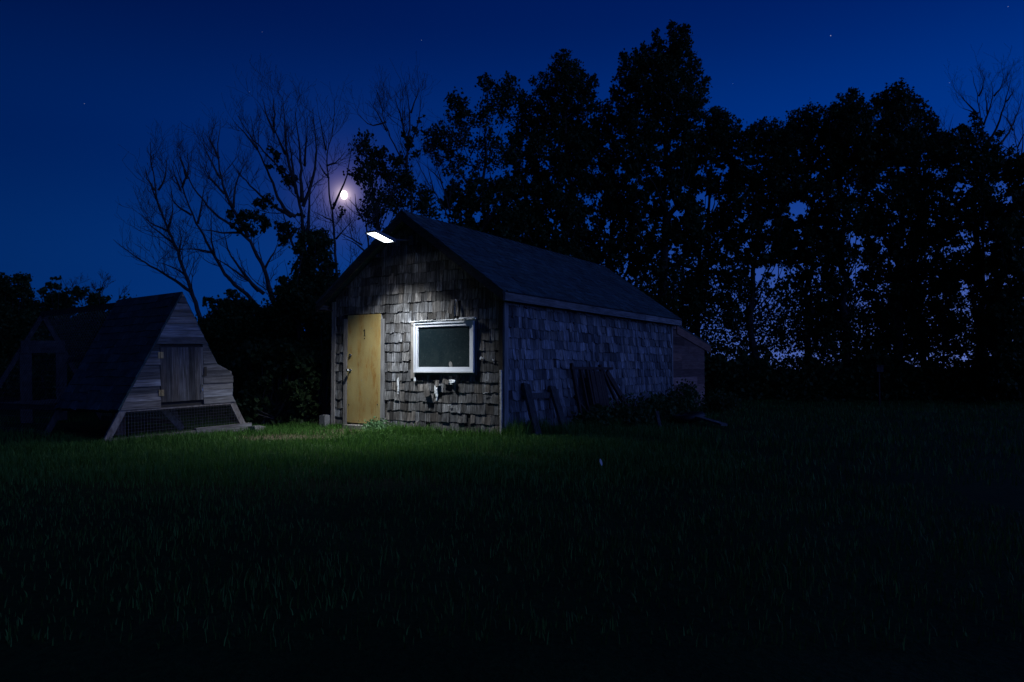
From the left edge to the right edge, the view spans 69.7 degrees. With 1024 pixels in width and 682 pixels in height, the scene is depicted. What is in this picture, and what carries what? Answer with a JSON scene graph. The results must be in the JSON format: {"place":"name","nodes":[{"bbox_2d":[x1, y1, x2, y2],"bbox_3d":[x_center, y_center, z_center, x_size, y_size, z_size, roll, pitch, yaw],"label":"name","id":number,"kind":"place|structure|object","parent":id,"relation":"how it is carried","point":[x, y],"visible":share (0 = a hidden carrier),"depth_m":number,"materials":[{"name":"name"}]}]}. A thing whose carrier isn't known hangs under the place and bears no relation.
{"place":"outdoors","nodes":[
{"label":"outdoors","id":0,"kind":"place"},
{"bbox_2d":[341,191,346,198],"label":"moon","id":1,"kind":"object","parent":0,"point":[343,194],"visible":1,"depth_m":858.74,"materials":[{"name":"white"}]},
{"bbox_2d":[0,370,1023,681],"bbox_3d":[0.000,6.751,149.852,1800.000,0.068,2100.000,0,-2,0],"label":"ground","id":2,"kind":"structure","parent":0,"point":[588,654],"depth_m":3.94,"materials":[{"name":"green plant"}]},
{"bbox_2d":[0,271,47,408],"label":"shrub","id":3,"kind":"object","parent":2,"relation":"on","point":[12,306],"visible":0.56,"depth_m":20.22,"materials":[{"name":"green plant"}]},
{"bbox_2d":[13,275,80,410],"bbox_3d":[-12.565,0.051,20.173,1.677,3.684,2.211,1,-2,-15],"label":"shrub","id":4,"kind":"object","parent":2,"relation":"on","point":[54,300],"visible":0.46,"depth_m":19.66,"materials":[{"name":"green plant"}]},
{"bbox_2d":[62,272,89,306],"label":"bare tree","id":5,"kind":"object","parent":2,"relation":"on","point":[75,281],"visible":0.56,"depth_m":21.06,"materials":[{"name":"brown plant"}]},
{"bbox_2d":[84,271,113,293],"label":"bare tree","id":6,"kind":"object","parent":2,"relation":"on","point":[107,277],"visible":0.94,"depth_m":20.05,"materials":[{"name":"brown plant"}]},
{"bbox_2d":[0,292,251,441],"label":"chicken coop","id":7,"kind":"structure","parent":2,"relation":"on","point":[151,353],"depth_m":12.30,"materials":[{"name":"grey wood"}]},
{"bbox_2d":[158,347,203,401],"bbox_3d":[-5.425,0.542,12.057,0.075,0.881,0.780,-2,-1,35],"label":"hatch door","id":8,"kind":"structure","parent":7,"relation":"in","point":[181,368],"depth_m":12.06,"materials":[{"name":"grey wood"}]},
{"bbox_2d":[113,118,203,407],"bbox_3d":[-10.445,-2.321,21.806,2.438,8.769,3.156,1,-2,-30],"label":"bare tree","id":9,"kind":"object","parent":2,"relation":"on","point":[189,289],"visible":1,"depth_m":21.63,"materials":[{"name":"brown plant"}]},
{"bbox_2d":[150,123,255,302],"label":"bare tree","id":10,"kind":"object","parent":2,"relation":"on","point":[234,284],"visible":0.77,"depth_m":22.60,"materials":[{"name":"brown plant"}]},
{"bbox_2d":[195,288,291,411],"bbox_3d":[-6.626,0.263,18.573,3.115,3.149,2.231,0,-2,0],"label":"shrub","id":11,"kind":"object","parent":2,"relation":"on","point":[227,325],"visible":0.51,"depth_m":18.14,"materials":[{"name":"green plant"}]},
{"bbox_2d":[170,106,329,300],"bbox_3d":[-7.651,-2.429,20.452,4.422,8.857,2.656,-1,-2,28],"label":"bare tree","id":12,"kind":"object","parent":2,"relation":"on","point":[242,215],"visible":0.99,"depth_m":20.63,"materials":[{"name":"brown plant"}]},
{"bbox_2d":[248,425,265,430],"bbox_3d":[-4.567,1.573,13.113,0.233,0.139,0.300,-1,-2,27],"label":"flat stone","id":13,"kind":"object","parent":2,"relation":"on","point":[257,426],"visible":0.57,"depth_m":13.01,"materials":[{"name":"grey stone"}]},
{"bbox_2d":[224,337,326,425],"bbox_3d":[-4.753,0.827,14.788,1.934,1.788,1.832,1,-2,-18],"label":"vine thicket","id":14,"kind":"object","parent":2,"relation":"on","point":[283,369],"visible":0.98,"depth_m":14.53,"materials":[{"name":"green plant"}]},
{"bbox_2d":[218,55,353,256],"bbox_3d":[-6.854,-3.361,22.180,4.145,10.852,2.574,-1,-2,23],"label":"bare tree","id":15,"kind":"object","parent":2,"relation":"on","point":[289,181],"visible":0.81,"depth_m":22.14,"materials":[{"name":"brown plant"}]},
{"bbox_2d":[229,428,372,439],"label":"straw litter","id":16,"kind":"object","parent":2,"relation":"on","point":[292,435],"visible":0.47,"depth_m":12.04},
{"bbox_2d":[263,226,340,414],"bbox_3d":[-4.825,-0.494,17.382,2.330,4.561,2.178,0,-2,0],"label":"shrub","id":17,"kind":"object","parent":2,"relation":"on","point":[292,310],"visible":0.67,"depth_m":17.28,"materials":[{"name":"green plant"}]},
{"bbox_2d":[319,415,330,426],"bbox_3d":[-3.555,1.536,13.951,0.157,0.264,0.146,-1,-3,32],"label":"concrete block","id":18,"kind":"object","parent":2,"relation":"on","point":[324,419],"depth_m":13.90,"materials":[{"name":"grey concrete"}]},
{"bbox_2d":[322,349,331,423],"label":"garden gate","id":19,"kind":"structure","parent":2,"relation":"on","point":[324,353],"depth_m":14.59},
{"bbox_2d":[281,75,375,274],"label":"bare tree","id":20,"kind":"object","parent":2,"relation":"on","point":[324,145],"visible":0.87,"depth_m":20.11,"materials":[{"name":"brown plant"}]},
{"bbox_2d":[321,163,410,262],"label":"bare tree","id":21,"kind":"object","parent":2,"relation":"on","point":[361,216],"visible":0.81,"depth_m":19.07,"materials":[{"name":"brown plant"}]},
{"bbox_2d":[358,416,393,431],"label":"weed plant","id":22,"kind":"object","parent":2,"relation":"on","point":[378,424],"visible":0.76,"depth_m":12.92,"materials":[{"name":"green plant"}]},
{"bbox_2d":[338,51,439,212],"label":"bare tree","id":23,"kind":"object","parent":2,"relation":"on","point":[399,160],"visible":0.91,"depth_m":23.21,"materials":[{"name":"brown plant"}]},
{"bbox_2d":[342,128,445,230],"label":"poplar tree","id":24,"kind":"object","parent":2,"relation":"on","point":[424,205],"visible":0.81,"depth_m":23.38,"materials":[{"name":"green plant"}]},
{"bbox_2d":[409,109,470,223],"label":"bare tree","id":25,"kind":"object","parent":2,"relation":"on","point":[446,196],"visible":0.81,"depth_m":24.18,"materials":[{"name":"brown plant"}]},
{"bbox_2d":[420,70,532,242],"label":"poplar tree","id":26,"kind":"object","parent":2,"relation":"on","point":[502,220],"visible":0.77,"depth_m":25.34,"materials":[{"name":"green plant"}]},
{"bbox_2d":[499,370,501,432],"bbox_3d":[-0.179,1.016,11.866,0.044,1.099,0.027,-1,-3,32],"label":"measuring stake","id":27,"kind":"object","parent":2,"relation":"on","point":[500,377],"visible":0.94,"depth_m":11.85,"materials":[{"name":"grey wood"}]},
{"bbox_2d":[1,220,1023,404],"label":"undergrowth","id":28,"kind":"object","parent":2,"relation":"on","point":[958,380],"visible":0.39,"depth_m":25.87,"materials":[{"name":"green plant"}]},
{"bbox_2d":[315,210,710,432],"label":"wooden shed","id":29,"kind":"structure","parent":2,"relation":"on","point":[438,322],"depth_m":13.23,"materials":[{"name":"grey wood"}]},
{"bbox_2d":[346,314,380,422],"bbox_3d":[-2.751,0.511,13.505,0.824,2.000,0.142,-1,-3,32],"label":"door","id":30,"kind":"structure","parent":29,"relation":"in","point":[364,331],"depth_m":13.53,"materials":[{"name":"yellow paint"}]},
{"bbox_2d":[365,230,413,244],"bbox_3d":[-2.062,-1.778,12.592,0.244,0.205,1.038,-1,-3,32],"label":"wall lamp","id":31,"kind":"object","parent":29,"relation":"attached to","point":[381,236],"visible":1,"depth_m":12.40,"materials":[{"name":"black metal"}]},
{"bbox_2d":[411,320,476,377],"bbox_3d":[-1.192,0.143,12.560,1.415,0.993,0.075,-1,-3,32],"label":"window","id":32,"kind":"structure","parent":29,"relation":"in","point":[439,347],"depth_m":12.52,"materials":[{"name":"white plastic"}]},
{"bbox_2d":[521,383,566,435],"bbox_3d":[0.571,1.170,12.557,0.410,0.931,1.268,-1,-3,32],"label":"timber trestle","id":33,"kind":"object","parent":2,"relation":"on","point":[530,396],"visible":0.76,"depth_m":12.38,"materials":[{"name":"wood"}]},
{"bbox_2d":[502,48,600,262],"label":"poplar tree","id":34,"kind":"object","parent":2,"relation":"on","point":[555,197],"visible":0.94,"depth_m":26.66,"materials":[{"name":"green plant"}]},
{"bbox_2d":[570,403,616,428],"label":"weed plant","id":35,"kind":"object","parent":2,"relation":"on","point":[595,412],"visible":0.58,"depth_m":13.31,"materials":[{"name":"green plant"}]},
{"bbox_2d":[569,363,629,419],"bbox_3d":[1.788,1.058,14.314,0.367,1.255,2.317,-2,-3,36],"label":"implement frame","id":36,"kind":"object","parent":2,"relation":"on","point":[599,380],"visible":0.69,"depth_m":14.12,"materials":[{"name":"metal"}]},
{"bbox_2d":[570,93,640,281],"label":"poplar tree","id":37,"kind":"object","parent":2,"relation":"on","point":[612,203],"visible":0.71,"depth_m":28.06,"materials":[{"name":"green plant"}]},
{"bbox_2d":[603,395,650,427],"bbox_3d":[2.108,1.342,14.141,1.168,0.670,0.938,1,-2,-30],"label":"weed plant","id":38,"kind":"object","parent":2,"relation":"on","point":[620,410],"visible":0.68,"depth_m":13.92,"materials":[{"name":"green plant"}]},
{"bbox_2d":[612,390,663,423],"bbox_3d":[2.549,1.354,15.034,1.121,0.699,1.006,-1,-2,18],"label":"weed plant","id":39,"kind":"object","parent":2,"relation":"on","point":[649,408],"visible":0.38,"depth_m":14.92,"materials":[{"name":"green plant"}]},
{"bbox_2d":[630,391,683,420],"bbox_3d":[3.074,1.409,15.851,0.984,0.650,1.167,1,-2,-21],"label":"weed plant","id":40,"kind":"object","parent":2,"relation":"on","point":[666,411],"visible":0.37,"depth_m":15.65,"materials":[{"name":"green plant"}]},
{"bbox_2d":[655,411,661,426],"bbox_3d":[2.844,1.521,14.253,0.062,0.322,0.226,0,-2,-6],"label":"upright plank","id":41,"kind":"object","parent":2,"relation":"on","point":[658,418],"visible":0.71,"depth_m":14.25,"materials":[{"name":"wood"}]},
{"bbox_2d":[608,19,712,320],"bbox_3d":[5.517,-5.077,27.480,3.894,14.696,5.919,-1,-2,16],"label":"poplar tree","id":42,"kind":"object","parent":2,"relation":"on","point":[650,95],"visible":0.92,"depth_m":27.18,"materials":[{"name":"green plant"}]},
{"bbox_2d":[657,388,693,417],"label":"weed plant","id":43,"kind":"object","parent":2,"relation":"on","point":[683,406],"visible":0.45,"depth_m":16.71,"materials":[{"name":"green plant"}]},
{"bbox_2d":[666,376,707,412],"bbox_3d":[4.139,1.312,17.756,1.037,1.004,1.021,0,-2,0],"label":"weed plant","id":44,"kind":"object","parent":2,"relation":"on","point":[689,393],"visible":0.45,"depth_m":17.69,"materials":[{"name":"green plant"}]},
{"bbox_2d":[671,411,705,422],"bbox_3d":[3.678,1.595,15.351,0.709,0.242,0.710,0,-2,0],"label":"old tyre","id":45,"kind":"object","parent":2,"relation":"on","point":[685,417],"visible":0.87,"depth_m":15.09,"materials":[{"name":"black rubber"}]},
{"bbox_2d":[696,416,726,425],"bbox_3d":[3.899,1.568,14.501,0.130,0.110,1.317,0,-2,-9],"label":"fallen plank","id":46,"kind":"object","parent":2,"relation":"on","point":[711,421],"visible":1,"depth_m":14.33,"materials":[{"name":"wood"}]},
{"bbox_2d":[677,106,748,355],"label":"poplar tree","id":47,"kind":"object","parent":2,"relation":"on","point":[717,135],"visible":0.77,"depth_m":27.89,"materials":[{"name":"green plant"}]},
{"bbox_2d":[717,116,802,390],"bbox_3d":[9.371,-3.159,27.749,3.258,10.848,5.701,-1,-2,16],"label":"poplar tree","id":48,"kind":"object","parent":2,"relation":"on","point":[761,206],"visible":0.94,"depth_m":27.03,"materials":[{"name":"green plant"}]},
{"bbox_2d":[767,99,848,371],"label":"poplar tree","id":49,"kind":"object","parent":2,"relation":"on","point":[802,185],"visible":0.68,"depth_m":27.35,"materials":[{"name":"green plant"}]},
{"bbox_2d":[812,87,894,396],"bbox_3d":[12.425,-3.611,27.007,2.849,11.732,5.874,-1,-2,22],"label":"poplar tree","id":50,"kind":"object","parent":2,"relation":"on","point":[846,115],"visible":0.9,"depth_m":26.56,"materials":[{"name":"green plant"}]},
{"bbox_2d":[855,77,931,378],"bbox_3d":[14.509,-3.851,27.777,2.580,12.257,6.191,-2,-3,39],"label":"poplar tree","id":51,"kind":"object","parent":2,"relation":"on","point":[895,136],"visible":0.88,"depth_m":26.86,"materials":[{"name":"green plant"}]},
{"bbox_2d":[896,106,962,363],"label":"poplar tree","id":52,"kind":"object","parent":2,"relation":"on","point":[929,147],"visible":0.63,"depth_m":27.65,"materials":[{"name":"green plant"}]},
{"bbox_2d":[929,110,953,369],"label":"bare tree","id":53,"kind":"object","parent":2,"relation":"on","point":[942,255],"visible":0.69,"depth_m":27.09,"materials":[{"name":"brown plant"}]},
{"bbox_2d":[926,111,1018,396],"bbox_3d":[16.927,-3.048,26.858,2.819,10.590,7.288,-1,-3,34],"label":"poplar tree","id":54,"kind":"object","parent":2,"relation":"on","point":[971,263],"visible":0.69,"depth_m":26.02,"materials":[{"name":"green plant"}]},
{"bbox_2d":[946,43,1023,398],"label":"bare tree","id":55,"kind":"object","parent":2,"relation":"on","point":[989,140],"visible":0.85,"depth_m":26.30,"materials":[{"name":"brown plant"}]},
{"bbox_2d":[962,84,1023,388],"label":"bare tree","id":56,"kind":"object","parent":2,"relation":"on","point":[1015,138],"visible":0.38,"depth_m":27.78,"materials":[{"name":"brown plant"}]},
{"bbox_2d":[979,151,1023,398],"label":"poplar tree","id":57,"kind":"object","parent":2,"relation":"on","point":[1008,227],"visible":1,"depth_m":23.31,"materials":[{"name":"green plant"}]},
{"bbox_2d":[0,0,1023,367],"label":"sky","id":58,"kind":"structure","parent":0,"point":[80,80],"materials":[{"name":"blue"}]},
{"bbox_2d":[872,365,884,405],"bbox_3d":[10.967,1.330,21.961,0.264,1.225,0.256,0,-2,0],"label":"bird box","id":59,"kind":"object","parent":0,"point":[878,368],"visible":0.88,"depth_m":21.93,"materials":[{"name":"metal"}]}
]}

